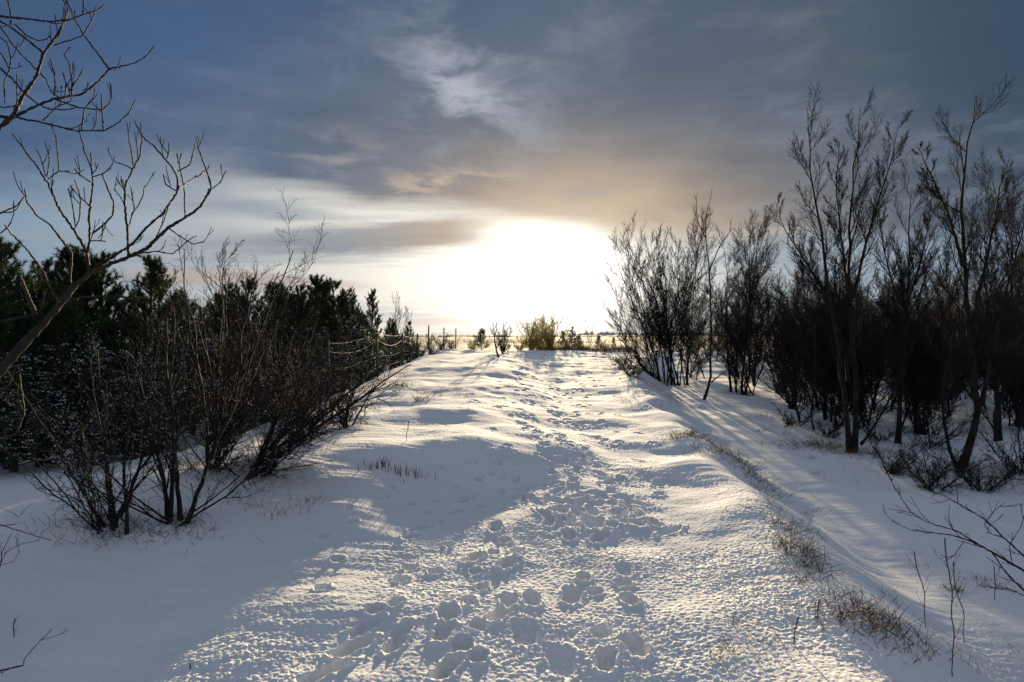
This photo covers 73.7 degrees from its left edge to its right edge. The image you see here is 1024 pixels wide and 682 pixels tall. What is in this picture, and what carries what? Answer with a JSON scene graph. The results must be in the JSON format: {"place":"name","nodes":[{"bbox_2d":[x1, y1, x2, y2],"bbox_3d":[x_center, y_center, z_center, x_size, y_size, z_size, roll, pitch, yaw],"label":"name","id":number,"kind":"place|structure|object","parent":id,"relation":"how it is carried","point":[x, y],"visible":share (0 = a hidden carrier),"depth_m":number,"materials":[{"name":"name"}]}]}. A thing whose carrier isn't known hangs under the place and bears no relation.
{"place":"outdoors","nodes":[
{"label":"outdoors","id":0,"kind":"place"},
{"bbox_2d":[123,334,641,336],"bbox_3d":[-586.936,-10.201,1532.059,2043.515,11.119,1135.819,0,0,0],"label":"distant hills","id":1,"kind":"structure","parent":0,"point":[453,335],"depth_m":1544.03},
{"bbox_2d":[0,336,1023,681],"bbox_3d":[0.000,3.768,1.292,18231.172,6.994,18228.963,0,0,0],"label":"snow ground","id":2,"kind":"structure","parent":0,"point":[562,516],"depth_m":5.07,"materials":[{"name":"snow"}]},
{"bbox_2d":[0,522,68,674],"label":"young willow","id":3,"kind":"object","parent":2,"relation":"on","point":[11,562],"visible":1,"depth_m":3.92,"materials":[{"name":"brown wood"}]},
{"bbox_2d":[0,299,80,472],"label":"pine tree","id":4,"kind":"object","parent":2,"relation":"on","point":[21,326],"visible":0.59,"depth_m":7.80,"materials":[{"name":"green plant"}]},
{"bbox_2d":[0,304,83,466],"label":"pine tree","id":5,"kind":"object","parent":2,"relation":"on","point":[10,440],"visible":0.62,"depth_m":7.34,"materials":[{"name":"green plant"}]},
{"bbox_2d":[0,235,99,469],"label":"pine tree","id":6,"kind":"object","parent":2,"relation":"on","point":[6,249],"visible":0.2,"depth_m":8.49,"materials":[{"name":"green plant"}]},
{"bbox_2d":[8,256,110,466],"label":"pine tree","id":7,"kind":"object","parent":2,"relation":"on","point":[50,275],"visible":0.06,"depth_m":9.53,"materials":[{"name":"green plant"}]},
{"bbox_2d":[14,363,123,474],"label":"bare shrub","id":8,"kind":"object","parent":2,"relation":"on","point":[85,434],"visible":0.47,"depth_m":7.02,"materials":[{"name":"plant"}]},
{"bbox_2d":[0,278,139,467],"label":"pine tree","id":9,"kind":"object","parent":2,"relation":"on","point":[61,318],"visible":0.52,"depth_m":8.31,"materials":[{"name":"green plant"}]},
{"bbox_2d":[34,243,124,460],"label":"pine tree","id":10,"kind":"object","parent":2,"relation":"on","point":[86,286],"visible":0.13,"depth_m":10.12,"materials":[{"name":"green plant"}]},
{"bbox_2d":[0,0,225,443],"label":"bare tree","id":11,"kind":"object","parent":2,"relation":"on","point":[16,352],"visible":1,"depth_m":3.60,"materials":[{"name":"brown plant"}]},
{"bbox_2d":[72,250,155,455],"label":"pine tree","id":12,"kind":"object","parent":2,"relation":"on","point":[115,289],"visible":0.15,"depth_m":10.42,"materials":[{"name":"green plant"}]},
{"bbox_2d":[43,292,190,460],"bbox_3d":[-5.364,0.546,9.280,1.790,2.480,1.962,0,0,-22],"label":"pine tree","id":13,"kind":"object","parent":2,"relation":"on","point":[110,327],"visible":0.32,"depth_m":9.33,"materials":[{"name":"green plant"}]},
{"bbox_2d":[25,306,214,459],"bbox_3d":[-4.434,0.531,7.880,1.962,1.959,1.721,0,0,0],"label":"bare shrub","id":14,"kind":"object","parent":2,"relation":"on","point":[135,430],"visible":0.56,"depth_m":7.81,"materials":[{"name":"plant"}]},
{"bbox_2d":[0,315,250,534],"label":"bare shrub","id":15,"kind":"object","parent":2,"relation":"on","point":[108,484],"visible":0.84,"depth_m":5.01,"materials":[{"name":"plant"}]},
{"bbox_2d":[0,503,261,551],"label":"grass tuft","id":16,"kind":"object","parent":2,"relation":"on","point":[112,529],"visible":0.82,"depth_m":5.03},
{"bbox_2d":[62,289,215,456],"bbox_3d":[-4.449,0.436,8.373,1.904,2.184,2.525,0,0,0],"label":"bare shrub","id":17,"kind":"object","parent":2,"relation":"on","point":[156,396],"visible":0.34,"depth_m":8.45,"materials":[{"name":"plant"}]},
{"bbox_2d":[92,253,202,454],"bbox_3d":[-5.580,0.263,10.397,1.731,3.263,1.605,0,1,-44],"label":"pine tree","id":18,"kind":"object","parent":2,"relation":"on","point":[151,277],"visible":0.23,"depth_m":10.42,"materials":[{"name":"green plant"}]},
{"bbox_2d":[14,271,287,543],"bbox_3d":[-2.469,0.445,4.909,1.631,2.027,1.528,0,0,0],"label":"bare shrub","id":19,"kind":"object","parent":2,"relation":"on","point":[173,475],"visible":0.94,"depth_m":5.21,"materials":[{"name":"plant"}]},
{"bbox_2d":[127,272,226,428],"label":"pine tree","id":20,"kind":"object","parent":2,"relation":"on","point":[177,296],"visible":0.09,"depth_m":11.49,"materials":[{"name":"green plant"}]},
{"bbox_2d":[62,439,321,509],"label":"grass tuft","id":21,"kind":"object","parent":2,"relation":"on","point":[212,472],"visible":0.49,"depth_m":6.18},
{"bbox_2d":[152,287,248,435],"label":"pine tree","id":22,"kind":"object","parent":2,"relation":"on","point":[214,342],"visible":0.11,"depth_m":12.44,"materials":[{"name":"green plant"}]},
{"bbox_2d":[158,236,252,440],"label":"bare sapling","id":23,"kind":"object","parent":2,"relation":"on","point":[218,303],"visible":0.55,"depth_m":9.30,"materials":[{"name":"plant"}]},
{"bbox_2d":[137,325,273,446],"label":"bare shrub","id":24,"kind":"object","parent":2,"relation":"on","point":[205,392],"visible":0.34,"depth_m":7.78,"materials":[{"name":"plant"}]},
{"bbox_2d":[181,291,261,416],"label":"pine tree","id":25,"kind":"object","parent":2,"relation":"on","point":[216,329],"visible":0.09,"depth_m":14.29,"materials":[{"name":"green plant"}]},
{"bbox_2d":[114,186,337,474],"bbox_3d":[-2.368,-0.023,6.370,1.887,2.565,1.585,0,0,18],"label":"bare shrub","id":26,"kind":"object","parent":2,"relation":"on","point":[239,413],"visible":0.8,"depth_m":6.18,"materials":[{"name":"plant"}]},
{"bbox_2d":[118,278,346,433],"bbox_3d":[-4.084,0.251,9.756,3.350,2.325,1.563,0,0,0],"label":"bare shrub","id":27,"kind":"object","parent":2,"relation":"on","point":[260,349],"visible":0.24,"depth_m":9.54,"materials":[{"name":"plant"}]},
{"bbox_2d":[225,276,283,397],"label":"pine tree","id":28,"kind":"object","parent":2,"relation":"on","point":[249,281],"visible":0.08,"depth_m":15.38,"materials":[{"name":"green plant"}]},
{"bbox_2d":[227,314,299,414],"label":"pine tree","id":29,"kind":"object","parent":2,"relation":"on","point":[278,330],"visible":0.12,"depth_m":13.54,"materials":[{"name":"green plant"}]},
{"bbox_2d":[179,294,352,427],"bbox_3d":[-3.803,0.376,10.797,2.443,2.164,1.837,0,0,0],"label":"bare shrub","id":30,"kind":"object","parent":2,"relation":"on","point":[267,358],"visible":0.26,"depth_m":10.58,"materials":[{"name":"plant"}]},
{"bbox_2d":[251,281,294,336],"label":"pine tree","id":31,"kind":"object","parent":2,"relation":"on","point":[275,287],"visible":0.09,"depth_m":16.39,"materials":[{"name":"green plant"}]},
{"bbox_2d":[242,308,339,423],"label":"bare shrub","id":32,"kind":"object","parent":2,"relation":"on","point":[272,391],"visible":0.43,"depth_m":9.70,"materials":[{"name":"plant"}]},
{"bbox_2d":[237,291,346,411],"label":"bare shrub","id":33,"kind":"object","parent":2,"relation":"on","point":[300,356],"visible":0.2,"depth_m":11.76,"materials":[{"name":"brown wood"}]},
{"bbox_2d":[259,357,338,440],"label":"bare shrub","id":34,"kind":"object","parent":2,"relation":"on","point":[291,390],"visible":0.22,"depth_m":8.02,"materials":[{"name":"plant"}]},
{"bbox_2d":[178,330,420,493],"bbox_3d":[-1.896,0.640,6.259,2.298,1.479,1.616,0,0,0],"label":"bare shrub","id":35,"kind":"object","parent":2,"relation":"on","point":[296,438],"visible":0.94,"depth_m":6.15,"materials":[{"name":"plant"}]},
{"bbox_2d":[276,280,327,371],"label":"pine tree","id":36,"kind":"object","parent":2,"relation":"on","point":[293,312],"visible":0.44,"depth_m":14.70,"materials":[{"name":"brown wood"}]},
{"bbox_2d":[281,319,332,391],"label":"pine tree","id":37,"kind":"object","parent":2,"relation":"on","point":[298,334],"visible":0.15,"depth_m":14.57,"materials":[{"name":"green plant"}]},
{"bbox_2d":[268,336,345,410],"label":"bare shrub","id":38,"kind":"object","parent":2,"relation":"on","point":[297,371],"visible":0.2,"depth_m":10.56,"materials":[{"name":"plant"}]},
{"bbox_2d":[265,282,349,394],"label":"pine tree","id":39,"kind":"object","parent":2,"relation":"on","point":[303,296],"visible":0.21,"depth_m":15.63,"materials":[{"name":"green plant"}]},
{"bbox_2d":[263,307,362,405],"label":"bare shrub","id":40,"kind":"object","parent":2,"relation":"on","point":[313,359],"visible":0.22,"depth_m":13.46,"materials":[{"name":"plant"}]},
{"bbox_2d":[280,315,355,399],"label":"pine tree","id":41,"kind":"object","parent":2,"relation":"on","point":[325,345],"visible":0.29,"depth_m":15.05,"materials":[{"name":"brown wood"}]},
{"bbox_2d":[296,273,345,379],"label":"pine tree","id":42,"kind":"object","parent":2,"relation":"on","point":[319,300],"visible":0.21,"depth_m":16.89,"materials":[{"name":"green plant"}]},
{"bbox_2d":[315,316,359,394],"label":"pine tree","id":43,"kind":"object","parent":2,"relation":"on","point":[336,322],"visible":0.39,"depth_m":16.16,"materials":[{"name":"green plant"}]},
{"bbox_2d":[305,277,375,389],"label":"pine tree","id":44,"kind":"object","parent":2,"relation":"on","point":[343,305],"visible":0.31,"depth_m":17.52,"materials":[{"name":"green plant"}]},
{"bbox_2d":[296,356,386,428],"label":"bare shrub","id":45,"kind":"object","parent":2,"relation":"on","point":[346,416],"visible":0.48,"depth_m":8.94,"materials":[{"name":"plant"}]},
{"bbox_2d":[317,319,376,388],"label":"bare shrub","id":46,"kind":"object","parent":2,"relation":"on","point":[356,349],"visible":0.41,"depth_m":17.21,"materials":[{"name":"plant"}]},
{"bbox_2d":[335,286,386,382],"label":"pine tree","id":47,"kind":"object","parent":2,"relation":"on","point":[357,326],"visible":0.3,"depth_m":18.44,"materials":[{"name":"green plant"}]},
{"bbox_2d":[351,311,375,381],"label":"pine tree","id":48,"kind":"object","parent":2,"relation":"on","point":[368,348],"visible":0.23,"depth_m":19.48,"materials":[{"name":"green plant"}]},
{"bbox_2d":[363,288,391,373],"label":"pine tree","id":49,"kind":"object","parent":2,"relation":"on","point":[371,316],"visible":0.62,"depth_m":19.92,"materials":[{"name":"green plant"}]},
{"bbox_2d":[327,325,455,387],"bbox_3d":[-4.036,0.174,29.739,0.935,1.945,32.600,0,0,-1],"label":"wire fence","id":50,"kind":"object","parent":2,"relation":"on","point":[402,340],"visible":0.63,"depth_m":17.59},
{"bbox_2d":[379,317,408,369],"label":"pine tree","id":51,"kind":"object","parent":2,"relation":"on","point":[391,331],"visible":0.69,"depth_m":23.95,"materials":[{"name":"green plant"}]},
{"bbox_2d":[382,291,412,351],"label":"bare sapling","id":52,"kind":"object","parent":2,"relation":"on","point":[398,313],"visible":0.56,"depth_m":26.25,"materials":[{"name":"plant"}]},
{"bbox_2d":[403,321,419,359],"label":"pine tree","id":53,"kind":"object","parent":2,"relation":"on","point":[407,331],"visible":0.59,"depth_m":28.93,"materials":[{"name":"green plant"}]},
{"bbox_2d":[491,321,512,353],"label":"bare shrub","id":54,"kind":"object","parent":2,"relation":"on","point":[502,347],"visible":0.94,"depth_m":30.93,"materials":[{"name":"plant"}]},
{"bbox_2d":[515,313,562,349],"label":"willow bush","id":55,"kind":"object","parent":2,"relation":"on","point":[529,342],"visible":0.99,"depth_m":39.73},
{"bbox_2d":[528,309,571,349],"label":"willow bush","id":56,"kind":"object","parent":2,"relation":"on","point":[550,339],"visible":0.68,"depth_m":40.60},
{"bbox_2d":[610,353,656,377],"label":"bare shrub","id":57,"kind":"object","parent":2,"relation":"on","point":[630,374],"visible":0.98,"depth_m":19.69,"materials":[{"name":"plant"}]},
{"bbox_2d":[624,273,689,357],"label":"thicket tree","id":58,"kind":"object","parent":2,"relation":"on","point":[646,323],"visible":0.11,"depth_m":33.01,"materials":[{"name":"plant"}]},
{"bbox_2d":[601,206,723,385],"bbox_3d":[5.204,-1.512,23.427,4.067,6.214,3.419,0,0,18],"label":"bare shrub","id":59,"kind":"object","parent":2,"relation":"on","point":[660,329],"visible":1,"depth_m":23.06,"materials":[{"name":"brown plant"}]},
{"bbox_2d":[655,423,731,450],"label":"grass tuft","id":60,"kind":"object","parent":2,"relation":"on","point":[690,433],"visible":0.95,"depth_m":9.51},
{"bbox_2d":[671,279,728,379],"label":"thicket tree","id":61,"kind":"object","parent":2,"relation":"on","point":[698,364],"visible":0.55,"depth_m":26.91,"materials":[{"name":"plant"}]},
{"bbox_2d":[694,191,747,399],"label":"birch sapling","id":62,"kind":"object","parent":2,"relation":"on","point":[710,377],"visible":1,"depth_m":18.96,"materials":[{"name":"brown plant"}]},
{"bbox_2d":[685,440,767,481],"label":"grass tuft","id":63,"kind":"object","parent":2,"relation":"on","point":[727,452],"visible":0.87,"depth_m":8.66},
{"bbox_2d":[712,225,753,391],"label":"birch sapling","id":64,"kind":"object","parent":2,"relation":"on","point":[728,283],"visible":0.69,"depth_m":20.78,"materials":[{"name":"brown plant"}]},
{"bbox_2d":[697,202,783,395],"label":"birch tree","id":65,"kind":"object","parent":2,"relation":"on","point":[761,262],"visible":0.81,"depth_m":20.13,"materials":[{"name":"brown plant"}]},
{"bbox_2d":[686,281,811,376],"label":"thicket tree","id":66,"kind":"object","parent":2,"relation":"on","point":[721,334],"visible":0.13,"depth_m":26.77,"materials":[{"name":"plant"}]},
{"bbox_2d":[723,219,782,385],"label":"birch tree","id":67,"kind":"object","parent":2,"relation":"on","point":[750,273],"visible":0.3,"depth_m":22.71,"materials":[{"name":"brown plant"}]},
{"bbox_2d":[711,444,805,506],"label":"grass tuft","id":68,"kind":"object","parent":2,"relation":"on","point":[743,467],"visible":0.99,"depth_m":8.25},
{"bbox_2d":[712,274,814,394],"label":"thicket tree","id":69,"kind":"object","parent":2,"relation":"on","point":[735,377],"visible":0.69,"depth_m":20.29,"materials":[{"name":"plant"}]},
{"bbox_2d":[746,301,810,403],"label":"thicket tree","id":70,"kind":"object","parent":2,"relation":"on","point":[772,374],"visible":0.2,"depth_m":18.12,"materials":[{"name":"brown wood"}]},
{"bbox_2d":[741,236,822,408],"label":"birch tree","id":71,"kind":"object","parent":2,"relation":"on","point":[804,298],"visible":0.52,"depth_m":17.05,"materials":[{"name":"brown plant"}]},
{"bbox_2d":[685,268,883,393],"bbox_3d":[7.977,-0.380,20.569,5.350,4.155,3.136,0,1,40],"label":"thicket tree","id":72,"kind":"object","parent":2,"relation":"on","point":[717,307],"visible":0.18,"depth_m":20.95,"materials":[{"name":"plant"}]},
{"bbox_2d":[771,401,825,427],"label":"bare shrub","id":73,"kind":"object","parent":2,"relation":"on","point":[788,422],"visible":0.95,"depth_m":14.13,"materials":[{"name":"plant"}]},
{"bbox_2d":[748,518,862,593],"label":"grass tuft","id":74,"kind":"object","parent":2,"relation":"on","point":[799,546],"visible":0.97,"depth_m":4.71,"materials":[{"name":"plant"}]},
{"bbox_2d":[765,259,851,332],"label":"thicket tree","id":75,"kind":"object","parent":2,"relation":"on","point":[788,285],"visible":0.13,"depth_m":42.26,"materials":[{"name":"brown wood"}]},
{"bbox_2d":[781,289,869,408],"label":"thicket tree","id":76,"kind":"object","parent":2,"relation":"on","point":[808,392],"visible":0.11,"depth_m":17.11,"materials":[{"name":"brown wood"}]},
{"bbox_2d":[810,418,843,438],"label":"bare shrub","id":77,"kind":"object","parent":2,"relation":"on","point":[838,424],"visible":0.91,"depth_m":12.78,"materials":[{"name":"plant"}]},
{"bbox_2d":[759,431,901,453],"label":"grass tuft","id":78,"kind":"object","parent":2,"relation":"on","point":[823,441],"visible":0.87,"depth_m":12.00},
{"bbox_2d":[759,272,916,428],"bbox_3d":[6.600,0.225,13.754,2.792,3.329,2.887,0,1,-44],"label":"thicket tree","id":79,"kind":"object","parent":2,"relation":"on","point":[814,378],"visible":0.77,"depth_m":13.80,"materials":[{"name":"brown wood"}]},
{"bbox_2d":[762,82,915,452],"bbox_3d":[5.572,-1.248,11.571,2.306,6.298,1.870,0,0,0],"label":"birch tree","id":80,"kind":"object","parent":2,"relation":"on","point":[830,300],"visible":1,"depth_m":11.49,"materials":[{"name":"brown plant"}]},
{"bbox_2d":[801,240,877,418],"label":"birch tree","id":81,"kind":"object","parent":2,"relation":"on","point":[844,315],"visible":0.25,"depth_m":14.89,"materials":[{"name":"brown plant"}]},
{"bbox_2d":[748,267,933,421],"bbox_3d":[7.219,0.073,15.501,4.054,3.530,2.979,0,1,28],"label":"thicket tree","id":82,"kind":"object","parent":2,"relation":"on","point":[775,362],"visible":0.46,"depth_m":15.09,"materials":[{"name":"brown wood"}]},
{"bbox_2d":[813,441,916,459],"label":"grass tuft","id":83,"kind":"object","parent":2,"relation":"on","point":[858,450],"visible":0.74,"depth_m":11.31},
{"bbox_2d":[797,580,934,663],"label":"grass tuft","id":84,"kind":"object","parent":2,"relation":"on","point":[863,613],"visible":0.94,"depth_m":3.73,"materials":[{"name":"plant"}]},
{"bbox_2d":[748,232,996,426],"bbox_3d":[7.450,-0.127,14.237,2.571,3.975,4.385,0,1,-37],"label":"thicket tree","id":85,"kind":"object","parent":2,"relation":"on","point":[832,357],"visible":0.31,"depth_m":14.13,"materials":[{"name":"plant"}]},
{"bbox_2d":[833,278,911,414],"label":"thicket tree","id":86,"kind":"object","parent":2,"relation":"on","point":[864,353],"visible":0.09,"depth_m":16.18,"materials":[{"name":"brown wood"}]},
{"bbox_2d":[833,405,936,441],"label":"bare shrub","id":87,"kind":"object","parent":2,"relation":"on","point":[892,434],"visible":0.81,"depth_m":12.48,"materials":[{"name":"plant"}]},
{"bbox_2d":[827,245,958,410],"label":"thicket tree","id":88,"kind":"object","parent":2,"relation":"on","point":[885,284],"visible":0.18,"depth_m":16.51,"materials":[{"name":"plant"}]},
{"bbox_2d":[865,432,926,477],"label":"bare shrub","id":89,"kind":"object","parent":2,"relation":"on","point":[898,466],"visible":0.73,"depth_m":9.75,"materials":[{"name":"plant"}]},
{"bbox_2d":[828,588,970,662],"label":"grass tuft","id":90,"kind":"object","parent":2,"relation":"on","point":[900,629],"visible":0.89,"depth_m":3.72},
{"bbox_2d":[852,151,951,443],"bbox_3d":[7.010,-0.790,12.373,1.700,5.276,1.187,0,0,19],"label":"birch tree","id":91,"kind":"object","parent":2,"relation":"on","point":[901,288],"visible":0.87,"depth_m":12.27,"materials":[{"name":"brown plant"}]},
{"bbox_2d":[869,231,972,434],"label":"birch tree","id":92,"kind":"object","parent":2,"relation":"on","point":[935,368],"visible":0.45,"depth_m":12.93,"materials":[{"name":"brown plant"}]},
{"bbox_2d":[864,274,978,412],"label":"thicket tree","id":93,"kind":"object","parent":2,"relation":"on","point":[928,335],"visible":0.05,"depth_m":16.45,"materials":[{"name":"plant"}]},
{"bbox_2d":[886,313,987,434],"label":"thicket tree","id":94,"kind":"object","parent":2,"relation":"on","point":[917,380],"visible":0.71,"depth_m":13.01,"materials":[{"name":"plant"}]},
{"bbox_2d":[855,450,1023,485],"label":"grass tuft","id":95,"kind":"object","parent":2,"relation":"on","point":[952,467],"visible":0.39,"depth_m":9.83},
{"bbox_2d":[895,434,990,493],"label":"bare shrub","id":96,"kind":"object","parent":2,"relation":"on","point":[934,477],"visible":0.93,"depth_m":8.86,"materials":[{"name":"plant"}]},
{"bbox_2d":[932,538,964,676],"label":"dead stalk","id":97,"kind":"object","parent":2,"relation":"on","point":[952,599],"visible":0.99,"depth_m":3.56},
{"bbox_2d":[917,296,981,414],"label":"thicket tree","id":98,"kind":"object","parent":2,"relation":"on","point":[957,395],"visible":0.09,"depth_m":15.41,"materials":[{"name":"plant"}]},
{"bbox_2d":[894,404,1008,448],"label":"bare shrub","id":99,"kind":"object","parent":2,"relation":"on","point":[942,437],"visible":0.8,"depth_m":11.82,"materials":[{"name":"plant"}]},
{"bbox_2d":[879,451,1023,595],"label":"bare shrub","id":100,"kind":"object","parent":2,"relation":"on","point":[996,554],"visible":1,"depth_m":4.22,"materials":[{"name":"brown plant"}]},
{"bbox_2d":[889,300,1023,429],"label":"thicket tree","id":101,"kind":"object","parent":2,"relation":"on","point":[1020,390],"visible":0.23,"depth_m":13.81,"materials":[{"name":"plant"}]},
{"bbox_2d":[910,70,1023,471],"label":"birch tree","id":102,"kind":"object","parent":2,"relation":"on","point":[978,400],"visible":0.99,"depth_m":9.81,"materials":[{"name":"brown plant"}]},
{"bbox_2d":[919,442,1023,493],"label":"bare shrub","id":103,"kind":"object","parent":2,"relation":"on","point":[970,482],"visible":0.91,"depth_m":8.86,"materials":[{"name":"plant"}]},
{"bbox_2d":[946,174,1023,440],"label":"birch tree","id":104,"kind":"object","parent":2,"relation":"on","point":[996,389],"visible":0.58,"depth_m":12.19,"materials":[{"name":"brown plant"}]},
{"bbox_2d":[958,146,1023,427],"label":"birch tree","id":105,"kind":"object","parent":2,"relation":"on","point":[1004,223],"visible":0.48,"depth_m":13.57,"materials":[{"name":"brown plant"}]},
{"bbox_2d":[970,406,1023,475],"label":"bare shrub","id":106,"kind":"object","parent":2,"relation":"on","point":[1005,461],"visible":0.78,"depth_m":9.80,"materials":[{"name":"plant"}]},
{"bbox_2d":[0,0,1023,335],"label":"sky","id":107,"kind":"structure","parent":0,"point":[475,162],"materials":[{"name":"grey"}]},
{"bbox_2d":[82,344,1022,674],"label":"grass","id":108,"kind":"structure","parent":0,"point":[612,348],"depth_m":5.52,"materials":[{"name":"plant"}]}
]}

